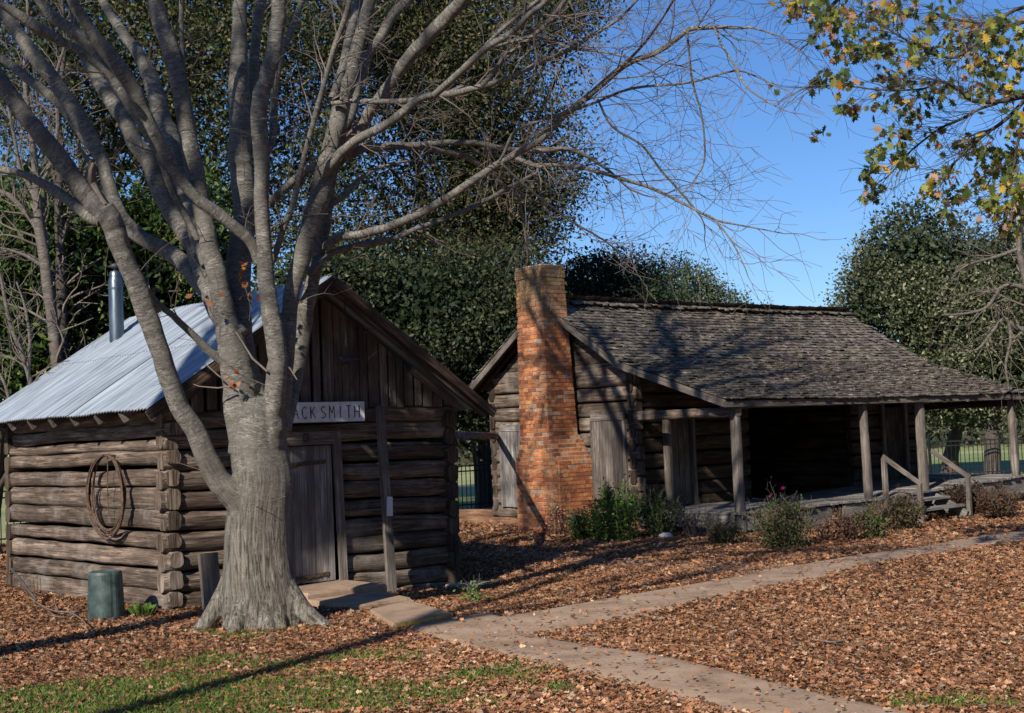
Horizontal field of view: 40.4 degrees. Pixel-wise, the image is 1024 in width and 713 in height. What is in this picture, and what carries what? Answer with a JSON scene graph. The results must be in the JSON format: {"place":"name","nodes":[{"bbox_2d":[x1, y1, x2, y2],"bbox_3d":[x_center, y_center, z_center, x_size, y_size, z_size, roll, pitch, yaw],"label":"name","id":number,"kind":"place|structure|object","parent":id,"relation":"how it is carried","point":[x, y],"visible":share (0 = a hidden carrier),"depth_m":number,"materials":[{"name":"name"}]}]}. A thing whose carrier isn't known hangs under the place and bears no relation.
{"place":"outdoors","nodes":[
{"label":"outdoors","id":0,"kind":"place"},
{"bbox_2d":[0,421,1023,712],"bbox_3d":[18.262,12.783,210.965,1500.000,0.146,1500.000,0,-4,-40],"label":"ground","id":1,"kind":"structure","parent":0,"point":[970,457],"depth_m":14.34,"materials":[{"name":"plant"}]},
{"bbox_2d":[10,568,41,601],"bbox_3d":[-5.839,2.730,16.728,0.352,0.432,2.465,-1,-3,-18],"label":"iron rake","id":2,"kind":"object","parent":1,"relation":"on","point":[25,586],"visible":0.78,"depth_m":16.44,"materials":[{"name":"brown metal"}]},
{"bbox_2d":[0,164,99,555],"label":"evergreen tree","id":3,"kind":"object","parent":1,"relation":"on","point":[40,356],"visible":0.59,"depth_m":21.90,"materials":[{"name":"green plant"}]},
{"bbox_2d":[0,189,99,398],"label":"bare sapling","id":4,"kind":"object","parent":1,"relation":"on","point":[26,362],"visible":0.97,"depth_m":18.99,"materials":[{"name":"grey plant"}]},
{"bbox_2d":[0,0,122,368],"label":"bare tree","id":5,"kind":"object","parent":1,"relation":"on","point":[37,220],"visible":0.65,"depth_m":20.96,"materials":[{"name":"grey plant"}]},
{"bbox_2d":[0,0,147,360],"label":"bare tree","id":6,"kind":"object","parent":1,"relation":"on","point":[64,228],"visible":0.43,"depth_m":21.95,"materials":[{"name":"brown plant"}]},
{"bbox_2d":[86,569,124,621],"bbox_3d":[-4.256,2.509,14.571,0.402,0.520,0.402,0,-4,-40],"label":"trash can","id":7,"kind":"object","parent":1,"relation":"on","point":[105,600],"visible":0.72,"depth_m":14.42,"materials":[{"name":"green paint"}]},
{"bbox_2d":[0,117,271,364],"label":"evergreen tree","id":8,"kind":"object","parent":1,"relation":"on","point":[150,219],"visible":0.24,"depth_m":23.17,"materials":[{"name":"green plant"}]},
{"bbox_2d":[127,602,156,616],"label":"grass tuft","id":9,"kind":"object","parent":1,"relation":"on","point":[149,607],"visible":1,"depth_m":14.59,"materials":[{"name":"green plant"}]},
{"bbox_2d":[0,0,408,291],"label":"oak tree","id":10,"kind":"object","parent":1,"relation":"on","point":[221,24],"visible":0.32,"depth_m":29.95,"materials":[{"name":"green plant"}]},
{"bbox_2d":[197,552,219,610],"bbox_3d":[-3.239,2.422,14.945,0.223,0.624,0.140,0,-4,-40],"label":"board","id":11,"kind":"object","parent":1,"relation":"on","point":[209,570],"visible":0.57,"depth_m":14.92,"materials":[{"name":"grey wood"}]},
{"bbox_2d":[0,263,496,611],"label":"log cabin","id":12,"kind":"object","parent":1,"relation":"on","point":[64,425],"visible":0.72,"depth_m":16.59,"materials":[{"name":"brown wood"}]},
{"bbox_2d":[86,454,125,539],"bbox_3d":[-4.573,1.594,15.831,0.172,0.971,1.018,0,-4,-40],"label":"wire coil","id":13,"kind":"object","parent":12,"relation":"hanging from","point":[90,497],"visible":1,"depth_m":15.86,"materials":[{"name":"metal"}]},
{"bbox_2d":[288,445,335,583],"bbox_3d":[-2.333,1.819,16.055,0.632,1.570,0.051,0,-4,-40],"label":"door","id":14,"kind":"structure","parent":12,"relation":"in","point":[312,523],"depth_m":16.07,"materials":[{"name":"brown wood"}]},
{"bbox_2d":[293,401,364,422],"bbox_3d":[-2.228,0.643,16.078,1.248,0.236,0.030,0,-4,-40],"label":"sign","id":15,"kind":"object","parent":12,"relation":"attached to","point":[327,411],"visible":0.67,"depth_m":16.15,"materials":[{"name":"grey paint"}]},
{"bbox_2d":[336,303,358,365],"bbox_3d":[-1.899,-0.288,16.062,0.318,0.804,0.062,0,-4,-30],"label":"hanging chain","id":16,"kind":"object","parent":12,"relation":"hanging from","point":[343,360],"visible":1,"depth_m":16.05,"materials":[{"name":"metal"}]},
{"bbox_2d":[299,580,386,599],"bbox_3d":[-2.063,2.685,15.559,1.070,0.230,0.850,0,-4,-40],"label":"door step","id":17,"kind":"object","parent":1,"relation":"on","point":[328,589],"depth_m":15.40,"materials":[{"name":"concrete"}]},
{"bbox_2d":[308,591,410,610],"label":"stepping slab","id":18,"kind":"structure","parent":1,"relation":"on","point":[364,600],"depth_m":14.62,"materials":[{"name":"concrete"}]},
{"bbox_2d":[375,406,396,593],"bbox_3d":[-1.498,1.718,16.518,0.146,2.274,0.207,0,-4,-40],"label":"plank","id":19,"kind":"object","parent":1,"relation":"on","point":[388,543],"visible":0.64,"depth_m":16.49,"materials":[{"name":"grey wood"}]},
{"bbox_2d":[386,497,392,515],"bbox_3d":[-1.447,1.772,16.438,0.097,0.234,0.011,0,-4,-39],"label":"notice","id":20,"kind":"object","parent":19,"relation":"attached to","point":[389,506],"visible":1,"depth_m":16.44,"materials":[{"name":"paper"}]},
{"bbox_2d":[370,600,451,628],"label":"stepping slab","id":21,"kind":"structure","parent":1,"relation":"on","point":[404,613],"depth_m":13.16,"materials":[{"name":"concrete"}]},
{"bbox_2d":[251,212,590,508],"bbox_3d":[-1.830,0.272,29.578,7.244,6.806,6.213,0,-4,-40],"label":"evergreen tree","id":22,"kind":"object","parent":1,"relation":"on","point":[461,324],"visible":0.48,"depth_m":28.71,"materials":[{"name":"green plant"}]},
{"bbox_2d":[250,0,629,506],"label":"oak tree","id":23,"kind":"object","parent":1,"relation":"on","point":[461,40],"visible":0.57,"depth_m":31.88,"materials":[{"name":"green plant"}]},
{"bbox_2d":[445,581,492,588],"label":"footing slab","id":24,"kind":"structure","parent":1,"relation":"on","point":[473,582],"depth_m":17.10,"materials":[{"name":"concrete"}]},
{"bbox_2d":[451,573,490,602],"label":"shrub","id":25,"kind":"object","parent":1,"relation":"on","point":[471,597],"visible":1,"depth_m":14.94,"materials":[{"name":"green plant"}]},
{"bbox_2d":[471,439,477,508],"bbox_3d":[-0.857,2.660,32.877,0.258,1.908,0.119,0,-4,-40],"label":"wooden pole","id":26,"kind":"object","parent":1,"relation":"on","point":[474,453],"visible":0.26,"depth_m":32.84,"materials":[{"name":"brown wood"}]},
{"bbox_2d":[459,509,498,523],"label":"timber beam","id":27,"kind":"structure","parent":1,"relation":"on","point":[477,515],"depth_m":27.29,"materials":[{"name":"brown wood"}]},
{"bbox_2d":[0,0,987,633],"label":"bare tree","id":28,"kind":"object","parent":1,"relation":"on","point":[258,586],"visible":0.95,"depth_m":13.05,"materials":[{"name":"grey plant"}]},
{"bbox_2d":[0,608,1022,712],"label":"grass","id":29,"kind":"structure","parent":1,"relation":"on","point":[202,704],"depth_m":9.69,"materials":[{"name":"green plant"}]},
{"bbox_2d":[0,494,1023,712],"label":"fallen leaves","id":30,"kind":"object","parent":1,"relation":"on","point":[506,593],"depth_m":12.05,"materials":[{"name":"brown plant"}]},
{"bbox_2d":[811,638,863,642],"bbox_3d":[2.506,2.214,10.820,0.488,0.035,0.242,-5,-4,35],"label":"stick","id":31,"kind":"object","parent":30,"relation":"on","point":[825,641],"visible":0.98,"depth_m":10.78,"materials":[{"name":"grey wood"}]},
{"bbox_2d":[0,431,1023,545],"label":"iron fence","id":32,"kind":"object","parent":1,"relation":"on","point":[478,470],"visible":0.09,"depth_m":38.78,"materials":[{"name":"black metal"}]},
{"bbox_2d":[7,407,1023,465],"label":"woods","id":33,"kind":"object","parent":1,"relation":"on","point":[466,457],"visible":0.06,"depth_m":78.62,"materials":[{"name":"green plant"}]},
{"bbox_2d":[540,496,572,535],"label":"shrub","id":34,"kind":"object","parent":1,"relation":"on","point":[556,517],"visible":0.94,"depth_m":23.10,"materials":[{"name":"brown plant"}]},
{"bbox_2d":[564,500,604,539],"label":"shrub","id":35,"kind":"object","parent":1,"relation":"on","point":[577,526],"visible":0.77,"depth_m":22.43,"materials":[{"name":"green plant"}]},
{"bbox_2d":[586,474,644,541],"bbox_3d":[1.635,2.381,21.947,0.947,1.136,0.781,-3,-3,13],"label":"shrub","id":36,"kind":"object","parent":1,"relation":"on","point":[616,523],"visible":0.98,"depth_m":21.89,"materials":[{"name":"green plant"}]},
{"bbox_2d":[552,236,693,301],"bbox_3d":[2.284,0.315,35.923,3.604,6.936,5.160,17,-19,-80],"label":"evergreen tree","id":37,"kind":"object","parent":1,"relation":"on","point":[609,282],"visible":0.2,"depth_m":35.44,"materials":[{"name":"green plant"}]},
{"bbox_2d":[625,479,688,536],"bbox_3d":[2.366,2.443,22.233,0.932,0.996,0.928,0,-4,-40],"label":"shrub","id":38,"kind":"object","parent":1,"relation":"on","point":[656,523],"visible":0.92,"depth_m":22.19,"materials":[{"name":"green plant"}]},
{"bbox_2d":[659,532,671,538],"bbox_3d":[2.426,2.835,21.921,0.187,0.117,0.237,0,-4,-40],"label":"rock","id":39,"kind":"object","parent":1,"relation":"on","point":[666,534],"visible":0.63,"depth_m":21.86,"materials":[{"name":"grey stone"}]},
{"bbox_2d":[670,499,721,536],"bbox_3d":[2.958,2.573,22.020,0.908,0.623,0.822,-3,-3,19],"label":"shrub","id":40,"kind":"object","parent":1,"relation":"on","point":[687,525],"visible":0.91,"depth_m":21.91,"materials":[{"name":"green plant"}]},
{"bbox_2d":[639,243,773,304],"bbox_3d":[5.050,0.192,38.088,3.263,7.280,4.069,0,-4,-40],"label":"evergreen tree","id":41,"kind":"object","parent":1,"relation":"on","point":[711,288],"visible":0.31,"depth_m":37.35,"materials":[{"name":"green plant"}]},
{"bbox_2d":[699,508,756,544],"bbox_3d":[3.080,2.476,20.241,0.661,0.612,0.782,0,-4,-33],"label":"shrub","id":42,"kind":"object","parent":1,"relation":"on","point":[722,530],"visible":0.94,"depth_m":20.18,"materials":[{"name":"green plant"}]},
{"bbox_2d":[468,264,1023,531],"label":"log house","id":43,"kind":"structure","parent":1,"relation":"on","point":[692,403],"depth_m":25.22,"materials":[{"name":"wood"}]},
{"bbox_2d":[455,430,498,438],"bbox_3d":[-0.580,1.312,23.100,0.100,0.178,7.639,-3,-3,4],"label":"crossbar","id":44,"kind":"object","parent":43,"relation":"attached to","point":[473,435],"visible":0.87,"depth_m":22.46,"materials":[{"name":"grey wood"}]},
{"bbox_2d":[499,425,519,506],"bbox_3d":[0.051,2.075,26.345,0.072,1.561,0.832,0,-4,-40],"label":"door frame","id":45,"kind":"structure","parent":43,"relation":"in","point":[502,428],"depth_m":26.59,"materials":[{"name":"grey wood"}]},
{"bbox_2d":[590,412,629,499],"bbox_3d":[1.698,1.756,24.389,0.075,1.526,0.886,0,-4,-40],"label":"door frame","id":46,"kind":"structure","parent":43,"relation":"in","point":[621,415],"depth_m":24.15,"materials":[{"name":"grey wood"}]},
{"bbox_2d":[671,419,692,504],"bbox_3d":[2.935,1.845,24.604,0.623,1.555,0.037,0,-4,-40],"label":"door","id":47,"kind":"structure","parent":43,"relation":"in","point":[679,427],"depth_m":24.64,"materials":[{"name":"grey wood"}]},
{"bbox_2d":[881,407,905,479],"bbox_3d":[7.880,1.852,28.759,0.749,1.606,0.040,0,-4,-40],"label":"door","id":48,"kind":"structure","parent":43,"relation":"in","point":[893,415],"depth_m":28.80,"materials":[{"name":"brown wood"}]},
{"bbox_2d":[744,478,828,548],"bbox_3d":[3.791,2.185,19.353,1.168,1.055,1.052,0,-4,-40],"label":"shrub","id":49,"kind":"object","parent":1,"relation":"on","point":[782,528],"visible":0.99,"depth_m":19.21,"materials":[{"name":"green plant"}]},
{"bbox_2d":[812,503,869,541],"bbox_3d":[4.710,2.438,20.280,0.880,0.600,0.856,0,-4,-40],"label":"shrub","id":50,"kind":"object","parent":1,"relation":"on","point":[836,528],"visible":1,"depth_m":20.20,"materials":[{"name":"brown plant"}]},
{"bbox_2d":[837,502,891,538],"bbox_3d":[5.277,2.417,20.685,0.741,0.612,0.853,0,-4,-40],"label":"shrub","id":51,"kind":"object","parent":1,"relation":"on","point":[872,523],"visible":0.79,"depth_m":20.55,"materials":[{"name":"green plant"}]},
{"bbox_2d":[737,0,1023,274],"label":"autumn oak","id":52,"kind":"object","parent":1,"relation":"on","point":[991,26],"visible":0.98,"depth_m":13.23,"materials":[{"name":"green plant"}]},
{"bbox_2d":[864,484,929,530],"bbox_3d":[5.965,2.372,21.690,0.984,0.770,1.020,-4,-3,24],"label":"shrub","id":53,"kind":"object","parent":1,"relation":"on","point":[901,513],"visible":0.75,"depth_m":21.44,"materials":[{"name":"green plant"}]},
{"bbox_2d":[818,187,1023,473],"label":"live oak","id":54,"kind":"object","parent":1,"relation":"on","point":[898,283],"visible":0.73,"depth_m":39.85,"materials":[{"name":"green plant"}]},
{"bbox_2d":[940,476,991,512],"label":"shrub","id":55,"kind":"object","parent":1,"relation":"on","point":[959,497],"visible":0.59,"depth_m":25.50,"materials":[{"name":"brown plant"}]},
{"bbox_2d":[916,169,1023,446],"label":"bare tree","id":56,"kind":"object","parent":1,"relation":"on","point":[1018,250],"visible":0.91,"depth_m":26.98,"materials":[{"name":"brown plant"}]},
{"bbox_2d":[965,476,1022,516],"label":"shrub","id":57,"kind":"object","parent":1,"relation":"on","point":[996,506],"visible":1,"depth_m":24.35,"materials":[{"name":"brown plant"}]},
{"bbox_2d":[0,0,1023,456],"label":"sky","id":58,"kind":"structure","parent":0,"point":[813,191],"materials":[{"name":"blue"}]},
{"bbox_2d":[468,551,793,575],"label":"path","id":59,"kind":"structure","parent":0,"point":[723,566],"depth_m":18.36,"materials":[{"name":"concrete"}]},
{"bbox_2d":[408,613,907,712],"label":"path","id":60,"kind":"structure","parent":0,"point":[720,680],"depth_m":9.86,"materials":[{"name":"concrete"}]},
{"bbox_2d":[498,531,1023,634],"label":"path","id":61,"kind":"structure","parent":0,"point":[622,603],"depth_m":14.58,"materials":[{"name":"concrete"}]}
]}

